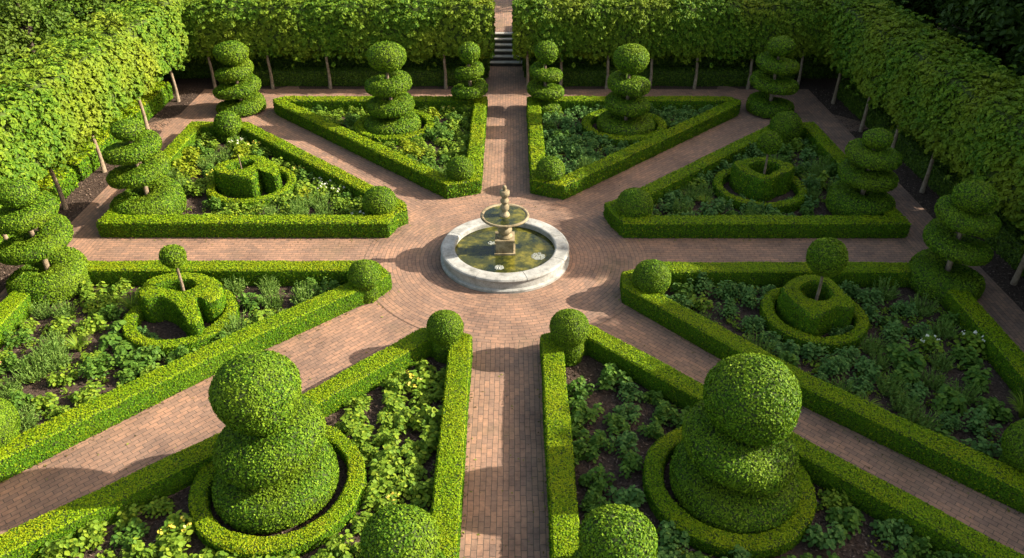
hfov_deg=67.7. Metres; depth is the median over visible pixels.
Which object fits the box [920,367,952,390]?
feathery plant
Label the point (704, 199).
grassy plant
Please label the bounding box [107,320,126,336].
broad leaf plant
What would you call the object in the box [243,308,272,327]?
leafy plant
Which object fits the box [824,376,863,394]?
feathery plant
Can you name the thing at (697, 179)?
leafy plant
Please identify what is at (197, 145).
bushy plant
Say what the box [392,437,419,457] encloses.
leafy plant
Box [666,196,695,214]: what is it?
feathery plant
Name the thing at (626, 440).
bushy plant
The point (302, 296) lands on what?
feathery plant
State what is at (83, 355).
leafy plant
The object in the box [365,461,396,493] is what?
leafy plant
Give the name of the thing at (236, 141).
flowering plant
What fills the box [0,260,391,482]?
box hedge
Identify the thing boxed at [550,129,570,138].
bushy plant
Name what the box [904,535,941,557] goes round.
bushy plant
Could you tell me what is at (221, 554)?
leafy plant
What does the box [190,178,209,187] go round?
leafy plant
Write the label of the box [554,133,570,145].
shrub
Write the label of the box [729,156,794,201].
lobed topiary
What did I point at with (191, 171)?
lime plant
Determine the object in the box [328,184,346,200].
flowering plant
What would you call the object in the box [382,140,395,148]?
leafy plant
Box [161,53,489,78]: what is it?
tall hedge
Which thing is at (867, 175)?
spiral topiary
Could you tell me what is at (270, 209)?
feathery plant
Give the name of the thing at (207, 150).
bushy plant
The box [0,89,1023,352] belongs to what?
perimeter path
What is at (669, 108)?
bushy plant
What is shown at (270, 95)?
perimeter path
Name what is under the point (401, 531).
topiary ball
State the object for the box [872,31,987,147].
pleached hornbeam
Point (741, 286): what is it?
bushy plant
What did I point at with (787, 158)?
bushy plant
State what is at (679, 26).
pleached hornbeam
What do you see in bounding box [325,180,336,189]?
flowering plant
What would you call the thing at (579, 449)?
bushy plant
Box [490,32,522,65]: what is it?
stone steps
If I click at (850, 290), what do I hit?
shrub
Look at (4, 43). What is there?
woodland tree
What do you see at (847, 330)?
bushy plant
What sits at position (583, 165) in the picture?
feathery plant
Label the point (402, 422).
leafy plant
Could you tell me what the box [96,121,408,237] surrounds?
box hedge
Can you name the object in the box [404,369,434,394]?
flowering plant
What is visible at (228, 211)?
leafy plant
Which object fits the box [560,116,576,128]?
bushy plant
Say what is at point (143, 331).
bushy plant
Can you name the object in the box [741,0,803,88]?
pleached hornbeam
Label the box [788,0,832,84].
pleached hornbeam
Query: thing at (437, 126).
bushy plant
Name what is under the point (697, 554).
bushy plant
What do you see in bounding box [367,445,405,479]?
leafy plant
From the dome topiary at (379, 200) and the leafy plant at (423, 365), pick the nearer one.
the leafy plant at (423, 365)
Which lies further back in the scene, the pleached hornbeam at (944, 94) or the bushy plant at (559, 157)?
the bushy plant at (559, 157)
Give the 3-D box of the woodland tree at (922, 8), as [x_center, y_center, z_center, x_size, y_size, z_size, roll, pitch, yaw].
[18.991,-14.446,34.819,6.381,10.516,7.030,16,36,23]
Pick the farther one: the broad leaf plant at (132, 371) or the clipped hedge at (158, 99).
the clipped hedge at (158, 99)
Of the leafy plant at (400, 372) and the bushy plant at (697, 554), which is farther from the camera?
the leafy plant at (400, 372)
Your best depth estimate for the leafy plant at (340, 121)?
31.77 m
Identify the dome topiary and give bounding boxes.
[0,398,20,447]
[213,111,242,143]
[347,259,380,303]
[362,186,396,214]
[426,310,463,363]
[445,155,474,180]
[536,156,565,181]
[549,308,589,366]
[615,187,653,217]
[632,259,671,295]
[768,111,802,145]
[998,419,1023,472]
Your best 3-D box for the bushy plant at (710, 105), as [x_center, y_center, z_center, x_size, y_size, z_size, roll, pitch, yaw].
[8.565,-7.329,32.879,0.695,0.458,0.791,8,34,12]
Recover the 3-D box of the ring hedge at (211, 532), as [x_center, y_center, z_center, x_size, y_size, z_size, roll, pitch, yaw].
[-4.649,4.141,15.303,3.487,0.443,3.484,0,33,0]
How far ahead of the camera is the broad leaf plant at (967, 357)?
18.65 m
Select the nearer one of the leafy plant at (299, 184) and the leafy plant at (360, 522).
the leafy plant at (360, 522)
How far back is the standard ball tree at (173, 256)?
19.65 m
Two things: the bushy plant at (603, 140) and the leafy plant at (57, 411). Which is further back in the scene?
the bushy plant at (603, 140)
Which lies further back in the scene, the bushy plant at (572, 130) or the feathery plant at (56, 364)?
the bushy plant at (572, 130)
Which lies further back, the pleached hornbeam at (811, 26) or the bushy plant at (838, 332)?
the pleached hornbeam at (811, 26)
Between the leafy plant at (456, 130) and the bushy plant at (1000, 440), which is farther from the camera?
the leafy plant at (456, 130)
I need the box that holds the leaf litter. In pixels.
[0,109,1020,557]
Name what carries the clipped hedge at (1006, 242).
on the soil
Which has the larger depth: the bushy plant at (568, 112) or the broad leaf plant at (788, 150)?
the bushy plant at (568, 112)
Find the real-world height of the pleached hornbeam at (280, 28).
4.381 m
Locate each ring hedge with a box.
[122,289,239,356]
[188,425,366,557]
[205,165,296,210]
[353,109,435,145]
[581,108,666,146]
[642,426,816,557]
[712,168,807,213]
[759,287,869,353]
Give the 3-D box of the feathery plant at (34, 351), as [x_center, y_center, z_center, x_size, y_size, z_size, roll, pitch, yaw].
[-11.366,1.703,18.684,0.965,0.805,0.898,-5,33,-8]
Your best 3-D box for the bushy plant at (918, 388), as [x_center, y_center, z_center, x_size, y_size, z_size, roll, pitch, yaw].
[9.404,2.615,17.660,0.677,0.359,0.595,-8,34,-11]
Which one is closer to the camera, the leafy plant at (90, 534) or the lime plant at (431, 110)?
the leafy plant at (90, 534)
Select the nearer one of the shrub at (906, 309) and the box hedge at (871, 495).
the box hedge at (871, 495)
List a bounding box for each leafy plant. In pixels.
[0,349,16,365]
[19,318,39,333]
[31,392,58,412]
[38,533,88,557]
[45,405,71,419]
[46,366,80,386]
[47,315,73,336]
[70,380,105,405]
[75,314,108,337]
[76,518,108,552]
[79,280,109,304]
[79,350,101,363]
[83,294,108,315]
[83,395,99,402]
[99,551,124,557]
[101,293,122,306]
[109,277,134,296]
[113,502,143,531]
[119,537,159,557]
[140,363,159,375]
[142,495,174,518]
[158,532,190,557]
[175,172,191,182]
[182,180,205,195]
[188,548,216,557]
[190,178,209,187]
[196,132,216,145]
[205,139,219,149]
[215,209,233,214]
[215,549,239,557]
[221,199,249,214]
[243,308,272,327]
[247,202,266,215]
[250,554,269,557]
[260,147,272,156]
[269,550,299,557]
[272,157,286,165]
[275,190,301,206]
[278,204,292,214]
[283,161,296,169]
[294,178,312,192]
[310,547,343,557]
[316,110,331,118]
[325,529,361,557]
[330,114,340,119]
[330,197,354,212]
[331,118,343,124]
[332,107,343,115]
[334,407,369,434]
[337,202,355,214]
[344,105,360,114]
[344,394,372,410]
[347,421,375,446]
[350,511,371,535]
[352,195,362,213]
[354,198,366,214]
[355,107,366,116]
[360,444,381,466]
[361,478,388,511]
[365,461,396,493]
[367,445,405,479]
[368,427,400,457]
[376,411,394,429]
[379,375,408,405]
[379,391,408,414]
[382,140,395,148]
[387,367,406,386]
[387,473,419,497]
[390,405,427,433]
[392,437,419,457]
[393,449,431,479]
[394,147,405,154]
[406,477,433,510]
[408,387,435,407]
[410,403,442,434]
[412,137,424,144]
[412,140,433,152]
[414,358,436,378]
[416,424,439,454]
[417,105,428,111]
[424,379,444,401]
[425,147,436,158]
[427,367,445,382]
[434,137,447,146]
[436,145,452,155]
[445,116,460,129]
[446,140,460,149]
[447,126,461,134]
[447,147,466,156]
[455,134,468,144]
[455,140,467,153]
[456,129,469,137]
[461,112,471,118]
[461,120,470,129]
[686,177,706,189]
[687,292,713,312]
[785,137,802,150]
[815,170,836,188]
[820,489,851,508]
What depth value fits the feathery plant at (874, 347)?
19.05 m
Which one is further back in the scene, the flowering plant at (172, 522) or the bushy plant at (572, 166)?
the bushy plant at (572, 166)
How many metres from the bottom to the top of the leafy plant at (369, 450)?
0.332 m
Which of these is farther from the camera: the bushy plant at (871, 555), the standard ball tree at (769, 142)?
the standard ball tree at (769, 142)
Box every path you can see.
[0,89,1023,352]
[0,300,419,552]
[88,237,911,262]
[148,86,452,212]
[259,89,776,109]
[459,65,548,557]
[494,0,512,31]
[565,86,868,211]
[596,306,1023,554]
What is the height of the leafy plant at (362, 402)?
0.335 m
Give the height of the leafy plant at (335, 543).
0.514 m
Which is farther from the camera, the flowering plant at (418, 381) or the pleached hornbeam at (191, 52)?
the pleached hornbeam at (191, 52)
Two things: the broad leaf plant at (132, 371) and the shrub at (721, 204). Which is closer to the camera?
the broad leaf plant at (132, 371)
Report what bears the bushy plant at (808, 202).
on the soil
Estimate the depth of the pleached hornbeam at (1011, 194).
21.16 m
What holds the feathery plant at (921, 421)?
on the soil
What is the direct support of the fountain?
on the fountain circle paving
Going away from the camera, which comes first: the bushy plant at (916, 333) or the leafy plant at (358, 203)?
the bushy plant at (916, 333)
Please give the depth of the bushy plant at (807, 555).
13.87 m
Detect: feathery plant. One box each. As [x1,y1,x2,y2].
[0,372,22,398]
[10,350,48,383]
[15,400,41,432]
[25,332,66,364]
[29,298,55,319]
[34,342,74,372]
[37,330,64,348]
[46,299,75,319]
[165,166,180,178]
[174,176,190,188]
[195,154,215,169]
[207,146,231,162]
[215,310,251,334]
[221,274,249,295]
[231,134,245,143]
[254,274,280,294]
[257,202,279,214]
[258,287,285,309]
[283,278,318,305]
[285,199,311,214]
[289,193,310,209]
[303,188,332,209]
[315,201,335,214]
[575,156,592,168]
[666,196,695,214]
[677,181,702,201]
[694,182,715,197]
[741,204,769,215]
[744,327,776,352]
[804,160,830,178]
[814,155,833,168]
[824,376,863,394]
[826,179,836,192]
[859,332,889,356]
[869,350,894,370]
[870,276,901,300]
[875,369,907,398]
[887,385,923,414]
[898,399,942,429]
[908,291,939,316]
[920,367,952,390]
[928,349,961,372]
[929,315,962,340]
[950,378,982,404]
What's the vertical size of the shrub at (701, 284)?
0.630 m
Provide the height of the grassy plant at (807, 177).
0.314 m
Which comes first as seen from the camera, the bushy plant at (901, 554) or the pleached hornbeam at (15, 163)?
the bushy plant at (901, 554)
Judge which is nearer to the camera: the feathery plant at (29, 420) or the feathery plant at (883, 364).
the feathery plant at (29, 420)
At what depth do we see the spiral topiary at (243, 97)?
32.13 m
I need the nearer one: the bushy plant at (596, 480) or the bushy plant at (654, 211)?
the bushy plant at (596, 480)
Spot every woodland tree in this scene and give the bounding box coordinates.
[0,0,74,60]
[0,22,23,66]
[5,0,114,48]
[101,0,122,8]
[889,0,941,28]
[932,0,1023,51]
[935,0,1023,77]
[980,6,1023,79]
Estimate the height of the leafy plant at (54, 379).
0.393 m
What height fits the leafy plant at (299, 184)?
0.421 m
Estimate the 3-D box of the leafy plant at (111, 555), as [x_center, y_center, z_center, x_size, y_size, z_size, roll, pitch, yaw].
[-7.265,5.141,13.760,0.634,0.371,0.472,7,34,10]
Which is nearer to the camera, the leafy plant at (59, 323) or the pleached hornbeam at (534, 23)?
the leafy plant at (59, 323)
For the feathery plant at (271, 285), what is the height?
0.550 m
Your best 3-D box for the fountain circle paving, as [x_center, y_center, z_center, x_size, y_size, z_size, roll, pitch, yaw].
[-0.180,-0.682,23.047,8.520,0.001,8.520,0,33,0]
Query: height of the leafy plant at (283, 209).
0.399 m
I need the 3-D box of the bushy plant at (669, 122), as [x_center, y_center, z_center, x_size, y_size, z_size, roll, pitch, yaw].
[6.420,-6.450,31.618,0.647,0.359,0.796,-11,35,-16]
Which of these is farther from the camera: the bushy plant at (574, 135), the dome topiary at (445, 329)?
the bushy plant at (574, 135)
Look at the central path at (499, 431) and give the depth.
17.01 m
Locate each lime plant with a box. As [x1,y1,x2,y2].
[171,158,189,172]
[180,146,201,161]
[182,166,201,177]
[185,151,204,166]
[231,143,251,159]
[295,186,313,200]
[397,138,416,152]
[405,145,425,158]
[425,107,440,118]
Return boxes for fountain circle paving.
[364,193,647,342]
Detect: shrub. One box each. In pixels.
[76,352,118,380]
[313,277,339,295]
[542,113,551,121]
[545,145,557,156]
[551,111,562,120]
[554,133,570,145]
[554,141,572,152]
[564,144,585,160]
[572,121,582,133]
[583,138,598,149]
[656,195,680,213]
[674,116,688,122]
[687,270,715,296]
[695,169,714,184]
[709,195,733,213]
[711,280,740,302]
[712,296,739,319]
[732,152,748,162]
[739,199,760,214]
[739,285,763,308]
[740,315,766,332]
[742,142,763,157]
[756,201,779,214]
[801,173,820,193]
[818,354,849,379]
[827,174,840,183]
[832,345,861,368]
[838,280,859,297]
[854,287,884,307]
[879,320,908,346]
[889,298,918,319]
[934,411,965,434]
[962,405,1002,438]
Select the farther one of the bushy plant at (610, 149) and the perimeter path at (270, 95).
the perimeter path at (270, 95)
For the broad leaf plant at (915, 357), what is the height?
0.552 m
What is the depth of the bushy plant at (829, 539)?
14.14 m
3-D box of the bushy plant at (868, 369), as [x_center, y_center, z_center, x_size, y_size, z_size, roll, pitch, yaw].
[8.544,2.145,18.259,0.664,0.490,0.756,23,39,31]
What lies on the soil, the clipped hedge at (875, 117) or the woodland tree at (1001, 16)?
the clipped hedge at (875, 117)
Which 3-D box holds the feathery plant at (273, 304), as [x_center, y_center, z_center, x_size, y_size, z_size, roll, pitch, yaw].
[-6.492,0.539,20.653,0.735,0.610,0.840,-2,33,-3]
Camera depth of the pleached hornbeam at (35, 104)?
23.77 m
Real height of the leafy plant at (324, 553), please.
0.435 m
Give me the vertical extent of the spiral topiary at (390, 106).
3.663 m
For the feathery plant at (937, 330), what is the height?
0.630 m
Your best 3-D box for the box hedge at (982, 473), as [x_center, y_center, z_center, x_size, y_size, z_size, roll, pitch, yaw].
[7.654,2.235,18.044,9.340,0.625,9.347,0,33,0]
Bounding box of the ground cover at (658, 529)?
[0,111,998,557]
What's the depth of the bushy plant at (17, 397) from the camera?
17.39 m
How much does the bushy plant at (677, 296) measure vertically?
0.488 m
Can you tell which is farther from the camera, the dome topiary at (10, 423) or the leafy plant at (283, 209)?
the leafy plant at (283, 209)
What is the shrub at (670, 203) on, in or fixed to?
on the soil
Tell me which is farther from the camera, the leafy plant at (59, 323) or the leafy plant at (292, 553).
the leafy plant at (59, 323)
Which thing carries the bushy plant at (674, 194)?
on the soil
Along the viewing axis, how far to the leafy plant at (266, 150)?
29.06 m
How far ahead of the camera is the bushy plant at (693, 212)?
24.42 m
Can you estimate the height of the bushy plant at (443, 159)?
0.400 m
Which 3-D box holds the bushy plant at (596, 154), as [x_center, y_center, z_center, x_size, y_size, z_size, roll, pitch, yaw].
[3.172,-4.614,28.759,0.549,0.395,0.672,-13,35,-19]
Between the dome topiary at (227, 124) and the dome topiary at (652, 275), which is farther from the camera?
the dome topiary at (227, 124)
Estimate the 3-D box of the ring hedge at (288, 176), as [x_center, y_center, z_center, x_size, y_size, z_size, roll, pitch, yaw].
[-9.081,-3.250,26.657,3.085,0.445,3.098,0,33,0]
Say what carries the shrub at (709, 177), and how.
on the soil
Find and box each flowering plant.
[0,361,6,375]
[155,509,194,545]
[203,169,213,178]
[226,136,244,154]
[244,140,262,154]
[291,165,306,176]
[307,181,329,198]
[311,177,325,186]
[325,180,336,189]
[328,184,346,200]
[351,210,365,215]
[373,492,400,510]
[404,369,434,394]
[439,105,456,118]
[910,334,944,355]
[952,330,986,354]
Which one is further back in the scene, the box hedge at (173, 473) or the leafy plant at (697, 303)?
the leafy plant at (697, 303)
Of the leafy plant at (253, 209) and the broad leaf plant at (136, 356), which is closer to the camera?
the broad leaf plant at (136, 356)
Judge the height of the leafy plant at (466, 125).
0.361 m
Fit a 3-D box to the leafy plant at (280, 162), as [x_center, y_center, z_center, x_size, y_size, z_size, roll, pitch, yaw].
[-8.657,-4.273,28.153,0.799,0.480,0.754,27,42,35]
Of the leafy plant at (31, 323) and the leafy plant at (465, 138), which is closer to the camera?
the leafy plant at (31, 323)
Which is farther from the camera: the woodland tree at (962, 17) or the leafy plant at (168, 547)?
the woodland tree at (962, 17)
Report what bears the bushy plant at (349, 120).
on the soil
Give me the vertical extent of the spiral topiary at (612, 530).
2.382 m
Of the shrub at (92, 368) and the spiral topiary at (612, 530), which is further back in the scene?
the shrub at (92, 368)
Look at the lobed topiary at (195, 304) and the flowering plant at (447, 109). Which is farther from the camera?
the flowering plant at (447, 109)
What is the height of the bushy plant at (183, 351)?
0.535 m
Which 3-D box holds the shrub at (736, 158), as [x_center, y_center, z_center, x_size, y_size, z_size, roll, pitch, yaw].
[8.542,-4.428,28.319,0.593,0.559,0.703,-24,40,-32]
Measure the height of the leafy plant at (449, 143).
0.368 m
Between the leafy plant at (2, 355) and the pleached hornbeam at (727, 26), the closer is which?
the leafy plant at (2, 355)
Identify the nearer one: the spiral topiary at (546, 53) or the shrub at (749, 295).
the shrub at (749, 295)
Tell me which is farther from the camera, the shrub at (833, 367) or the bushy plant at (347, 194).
the bushy plant at (347, 194)
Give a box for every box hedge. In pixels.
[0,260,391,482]
[0,327,472,557]
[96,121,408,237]
[273,95,487,198]
[526,95,740,199]
[539,325,1023,557]
[603,121,910,238]
[620,261,1023,512]
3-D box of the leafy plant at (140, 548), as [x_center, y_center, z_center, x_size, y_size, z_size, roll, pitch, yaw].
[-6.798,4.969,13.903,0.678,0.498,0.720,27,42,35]
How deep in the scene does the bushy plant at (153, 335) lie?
19.50 m
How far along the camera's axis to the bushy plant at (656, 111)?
32.70 m
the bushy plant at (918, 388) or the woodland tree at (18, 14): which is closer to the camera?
the bushy plant at (918, 388)
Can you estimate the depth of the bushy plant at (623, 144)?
29.64 m
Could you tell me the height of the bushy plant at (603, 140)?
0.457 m
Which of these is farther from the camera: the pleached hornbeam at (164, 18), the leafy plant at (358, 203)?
the pleached hornbeam at (164, 18)
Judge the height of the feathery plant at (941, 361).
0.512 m
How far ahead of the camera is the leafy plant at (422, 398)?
17.50 m
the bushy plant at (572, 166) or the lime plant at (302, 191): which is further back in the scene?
the bushy plant at (572, 166)
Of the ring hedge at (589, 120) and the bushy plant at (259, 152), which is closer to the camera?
the bushy plant at (259, 152)
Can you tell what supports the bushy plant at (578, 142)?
on the soil
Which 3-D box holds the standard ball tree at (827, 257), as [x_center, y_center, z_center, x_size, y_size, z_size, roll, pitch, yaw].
[8.041,0.015,19.836,1.025,2.371,1.036,0,33,0]
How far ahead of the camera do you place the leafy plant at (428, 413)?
16.74 m
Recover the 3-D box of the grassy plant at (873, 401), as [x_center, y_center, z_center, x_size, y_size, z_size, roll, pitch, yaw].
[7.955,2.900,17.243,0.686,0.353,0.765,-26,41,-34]
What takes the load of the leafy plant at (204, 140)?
on the soil
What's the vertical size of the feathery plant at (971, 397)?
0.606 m
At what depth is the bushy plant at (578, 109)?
32.59 m
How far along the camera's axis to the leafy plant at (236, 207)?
25.13 m
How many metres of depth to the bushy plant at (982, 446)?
16.03 m
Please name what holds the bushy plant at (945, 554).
on the soil
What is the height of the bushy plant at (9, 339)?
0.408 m
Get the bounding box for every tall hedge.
[32,74,158,180]
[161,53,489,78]
[523,52,852,78]
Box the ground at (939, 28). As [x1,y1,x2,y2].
[18,1,946,64]
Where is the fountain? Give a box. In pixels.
[441,185,568,293]
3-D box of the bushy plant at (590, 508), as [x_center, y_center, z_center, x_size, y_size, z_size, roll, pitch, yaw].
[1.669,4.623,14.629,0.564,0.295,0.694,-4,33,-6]
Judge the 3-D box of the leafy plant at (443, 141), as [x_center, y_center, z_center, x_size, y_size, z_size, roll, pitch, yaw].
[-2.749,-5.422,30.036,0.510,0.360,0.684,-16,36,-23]
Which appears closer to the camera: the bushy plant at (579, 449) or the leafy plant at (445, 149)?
the bushy plant at (579, 449)
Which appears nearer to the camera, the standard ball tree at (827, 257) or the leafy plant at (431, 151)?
the standard ball tree at (827, 257)
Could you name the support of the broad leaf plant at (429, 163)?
on the soil
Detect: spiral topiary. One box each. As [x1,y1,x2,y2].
[0,178,90,306]
[102,117,186,215]
[208,349,339,534]
[212,40,266,116]
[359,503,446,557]
[363,40,420,135]
[451,42,487,115]
[526,40,564,115]
[570,503,658,557]
[596,43,655,135]
[669,353,801,534]
[746,35,799,118]
[825,127,902,215]
[908,179,1001,303]
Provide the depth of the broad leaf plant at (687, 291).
21.05 m
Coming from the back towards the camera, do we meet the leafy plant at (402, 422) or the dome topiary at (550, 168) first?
the dome topiary at (550, 168)
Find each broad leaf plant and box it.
[98,332,123,351]
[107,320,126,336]
[112,340,137,359]
[114,348,143,367]
[116,360,147,384]
[138,345,165,367]
[418,156,436,167]
[670,282,696,301]
[761,210,783,215]
[776,142,794,157]
[880,339,926,372]
[889,361,924,386]
[932,383,969,415]
[932,427,958,441]
[948,344,984,369]
[961,364,993,393]
[973,396,1013,423]
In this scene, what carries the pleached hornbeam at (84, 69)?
on the soil
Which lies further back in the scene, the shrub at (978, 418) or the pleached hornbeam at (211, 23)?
the pleached hornbeam at (211, 23)
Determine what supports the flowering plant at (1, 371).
on the soil
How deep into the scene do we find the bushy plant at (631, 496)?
14.92 m
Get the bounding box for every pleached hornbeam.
[0,36,125,172]
[0,63,85,209]
[0,107,35,240]
[49,7,163,129]
[100,0,190,101]
[179,0,204,63]
[185,0,257,88]
[246,0,319,88]
[306,0,374,88]
[368,0,435,69]
[430,0,495,88]
[511,0,562,88]
[558,0,610,85]
[603,0,658,88]
[649,0,705,85]
[692,0,754,88]
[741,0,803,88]
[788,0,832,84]
[817,0,912,103]
[845,3,949,131]
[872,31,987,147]
[905,51,1023,192]
[944,75,1023,234]
[993,136,1023,285]
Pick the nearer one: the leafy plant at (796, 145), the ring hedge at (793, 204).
the ring hedge at (793, 204)
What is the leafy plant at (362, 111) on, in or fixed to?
on the soil
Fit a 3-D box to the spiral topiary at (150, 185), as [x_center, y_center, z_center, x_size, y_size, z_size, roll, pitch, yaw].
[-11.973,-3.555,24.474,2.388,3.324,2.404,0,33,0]
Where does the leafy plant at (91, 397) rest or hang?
on the soil
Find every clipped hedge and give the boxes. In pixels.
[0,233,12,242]
[14,167,78,234]
[58,123,120,180]
[112,81,173,123]
[218,66,485,86]
[529,66,794,86]
[837,79,896,129]
[889,126,961,196]
[980,207,1023,277]
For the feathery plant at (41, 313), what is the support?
on the soil
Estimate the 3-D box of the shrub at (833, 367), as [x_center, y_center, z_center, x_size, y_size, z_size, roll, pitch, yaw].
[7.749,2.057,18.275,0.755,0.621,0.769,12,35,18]
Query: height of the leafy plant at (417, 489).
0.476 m
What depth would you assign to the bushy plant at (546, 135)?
30.53 m
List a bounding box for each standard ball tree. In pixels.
[159,244,186,290]
[757,130,782,173]
[806,237,848,300]
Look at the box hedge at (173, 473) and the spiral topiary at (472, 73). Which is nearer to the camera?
the box hedge at (173, 473)
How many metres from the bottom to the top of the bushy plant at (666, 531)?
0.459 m
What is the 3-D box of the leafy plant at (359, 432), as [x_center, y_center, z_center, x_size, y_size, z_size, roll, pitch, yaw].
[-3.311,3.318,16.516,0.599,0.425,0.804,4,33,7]
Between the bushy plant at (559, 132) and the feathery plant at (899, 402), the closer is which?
the feathery plant at (899, 402)
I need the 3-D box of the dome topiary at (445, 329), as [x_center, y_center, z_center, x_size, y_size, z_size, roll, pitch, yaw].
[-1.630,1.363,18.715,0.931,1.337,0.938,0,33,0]
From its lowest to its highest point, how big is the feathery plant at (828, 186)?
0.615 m
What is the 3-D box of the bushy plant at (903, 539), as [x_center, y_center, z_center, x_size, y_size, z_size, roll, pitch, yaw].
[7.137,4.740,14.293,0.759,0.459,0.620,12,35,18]
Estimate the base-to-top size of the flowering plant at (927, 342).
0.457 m
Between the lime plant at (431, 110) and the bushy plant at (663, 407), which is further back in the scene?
the lime plant at (431, 110)
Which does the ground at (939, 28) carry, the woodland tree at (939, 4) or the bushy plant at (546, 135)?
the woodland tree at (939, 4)
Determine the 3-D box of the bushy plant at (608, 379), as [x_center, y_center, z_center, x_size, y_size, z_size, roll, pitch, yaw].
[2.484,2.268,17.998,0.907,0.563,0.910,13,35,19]
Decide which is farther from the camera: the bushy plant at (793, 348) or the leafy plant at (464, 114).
the leafy plant at (464, 114)
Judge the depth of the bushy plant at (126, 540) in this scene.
14.31 m
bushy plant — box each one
[2,328,33,349]
[3,352,33,371]
[6,389,33,409]
[96,303,127,321]
[110,517,149,551]
[137,326,149,335]
[147,332,158,338]
[166,344,196,363]
[189,141,206,149]
[198,146,216,159]
[201,163,214,174]
[202,196,222,212]
[211,331,229,341]
[237,292,267,314]
[250,149,268,157]
[295,169,314,181]
[298,277,316,292]
[310,104,328,113]
[335,189,353,201]
[343,113,356,126]
[351,113,360,119]
[422,126,438,141]
[433,116,448,129]
[433,126,455,140]
[434,122,449,133]
[436,154,449,164]
[445,111,457,120]
[453,114,468,123]
[542,119,556,129]
[543,117,560,127]
[543,127,555,139]
[544,138,555,147]
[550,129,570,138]
[556,154,566,161]
[560,108,575,116]
[560,115,577,123]
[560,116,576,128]
[560,124,575,134]
[564,159,578,170]
[567,134,585,149]
[567,375,596,401]
[568,395,603,424]
[570,134,584,141]
[570,410,590,441]
[572,104,587,115]
[572,437,599,466]
[576,154,591,164]
[578,111,588,118]
[578,463,616,495]
[579,485,611,511]
[580,147,593,155]
[582,131,599,142]
[584,506,599,516]
[585,429,616,453]
[591,151,604,159]
[595,362,634,391]
[596,134,615,147]
[602,144,619,155]
[602,412,631,437]
[605,484,646,510]
[609,430,639,454]
[612,402,641,424]
[617,140,629,149]
[617,381,645,404]
[618,447,643,478]
[636,417,663,439]
[640,390,664,405]
[649,399,683,425]
[651,205,659,214]
[652,108,663,116]
[657,520,689,557]
[657,546,681,557]
[659,111,675,120]
[660,104,677,112]
[662,189,683,201]
[664,118,674,127]
[666,292,693,308]
[670,109,684,117]
[670,119,682,127]
[670,405,690,427]
[680,104,695,114]
[680,195,693,207]
[680,210,700,215]
[681,109,698,118]
[682,551,707,557]
[692,107,709,113]
[698,201,719,215]
[704,104,717,108]
[713,160,731,174]
[721,544,751,557]
[723,210,738,215]
[734,282,748,296]
[755,284,775,295]
[757,331,782,348]
[762,153,776,158]
[771,339,802,364]
[777,351,800,368]
[779,155,794,163]
[781,554,795,557]
[794,163,811,177]
[798,148,817,162]
[798,342,831,364]
[799,137,808,145]
[799,143,817,155]
[799,160,817,169]
[799,206,814,215]
[800,552,839,557]
[801,195,819,210]
[802,521,845,555]
[814,371,829,382]
[822,162,839,177]
[825,505,865,539]
[828,327,844,336]
[842,325,853,333]
[844,375,875,398]
[852,355,881,383]
[861,303,883,325]
[863,550,880,557]
[869,518,912,550]
[875,313,906,331]
[894,549,914,557]
[902,381,930,403]
[904,322,933,337]
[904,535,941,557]
[935,550,967,557]
[936,311,958,327]
[960,434,1002,459]
[992,436,1002,451]
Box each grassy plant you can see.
[59,330,92,351]
[116,291,138,309]
[697,193,713,204]
[801,173,814,180]
[856,392,883,405]
[1008,389,1023,417]
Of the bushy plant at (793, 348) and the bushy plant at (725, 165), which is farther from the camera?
the bushy plant at (725, 165)
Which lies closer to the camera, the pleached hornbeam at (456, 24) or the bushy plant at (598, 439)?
the bushy plant at (598, 439)
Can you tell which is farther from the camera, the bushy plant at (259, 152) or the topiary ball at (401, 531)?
the bushy plant at (259, 152)
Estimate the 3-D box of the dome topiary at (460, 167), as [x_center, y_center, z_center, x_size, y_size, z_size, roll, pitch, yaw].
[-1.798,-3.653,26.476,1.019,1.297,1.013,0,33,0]
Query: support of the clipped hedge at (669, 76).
on the soil
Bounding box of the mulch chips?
[0,89,1023,557]
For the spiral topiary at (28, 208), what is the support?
on the soil
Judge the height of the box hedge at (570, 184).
0.654 m
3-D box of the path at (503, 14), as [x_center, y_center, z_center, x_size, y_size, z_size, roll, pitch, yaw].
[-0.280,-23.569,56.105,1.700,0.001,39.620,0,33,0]
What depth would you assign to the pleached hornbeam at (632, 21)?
33.81 m
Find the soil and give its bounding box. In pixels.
[0,78,1023,557]
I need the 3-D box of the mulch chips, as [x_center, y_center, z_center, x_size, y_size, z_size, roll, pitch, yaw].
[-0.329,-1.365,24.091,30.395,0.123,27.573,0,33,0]
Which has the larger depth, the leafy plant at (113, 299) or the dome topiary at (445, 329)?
the leafy plant at (113, 299)
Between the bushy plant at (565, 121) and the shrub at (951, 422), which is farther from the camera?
the bushy plant at (565, 121)
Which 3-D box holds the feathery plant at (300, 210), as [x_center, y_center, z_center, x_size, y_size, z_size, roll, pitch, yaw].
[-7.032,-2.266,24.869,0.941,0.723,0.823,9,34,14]
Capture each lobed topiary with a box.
[137,272,226,335]
[213,155,282,198]
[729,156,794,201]
[775,274,854,336]
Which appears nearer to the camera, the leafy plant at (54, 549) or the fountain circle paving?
the leafy plant at (54, 549)
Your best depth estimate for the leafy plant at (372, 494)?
15.00 m
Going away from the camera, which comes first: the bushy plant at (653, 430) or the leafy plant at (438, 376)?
the bushy plant at (653, 430)
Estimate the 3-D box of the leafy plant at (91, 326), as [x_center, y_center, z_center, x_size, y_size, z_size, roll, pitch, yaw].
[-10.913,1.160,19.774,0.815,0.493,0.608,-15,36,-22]
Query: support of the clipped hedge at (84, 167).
on the soil

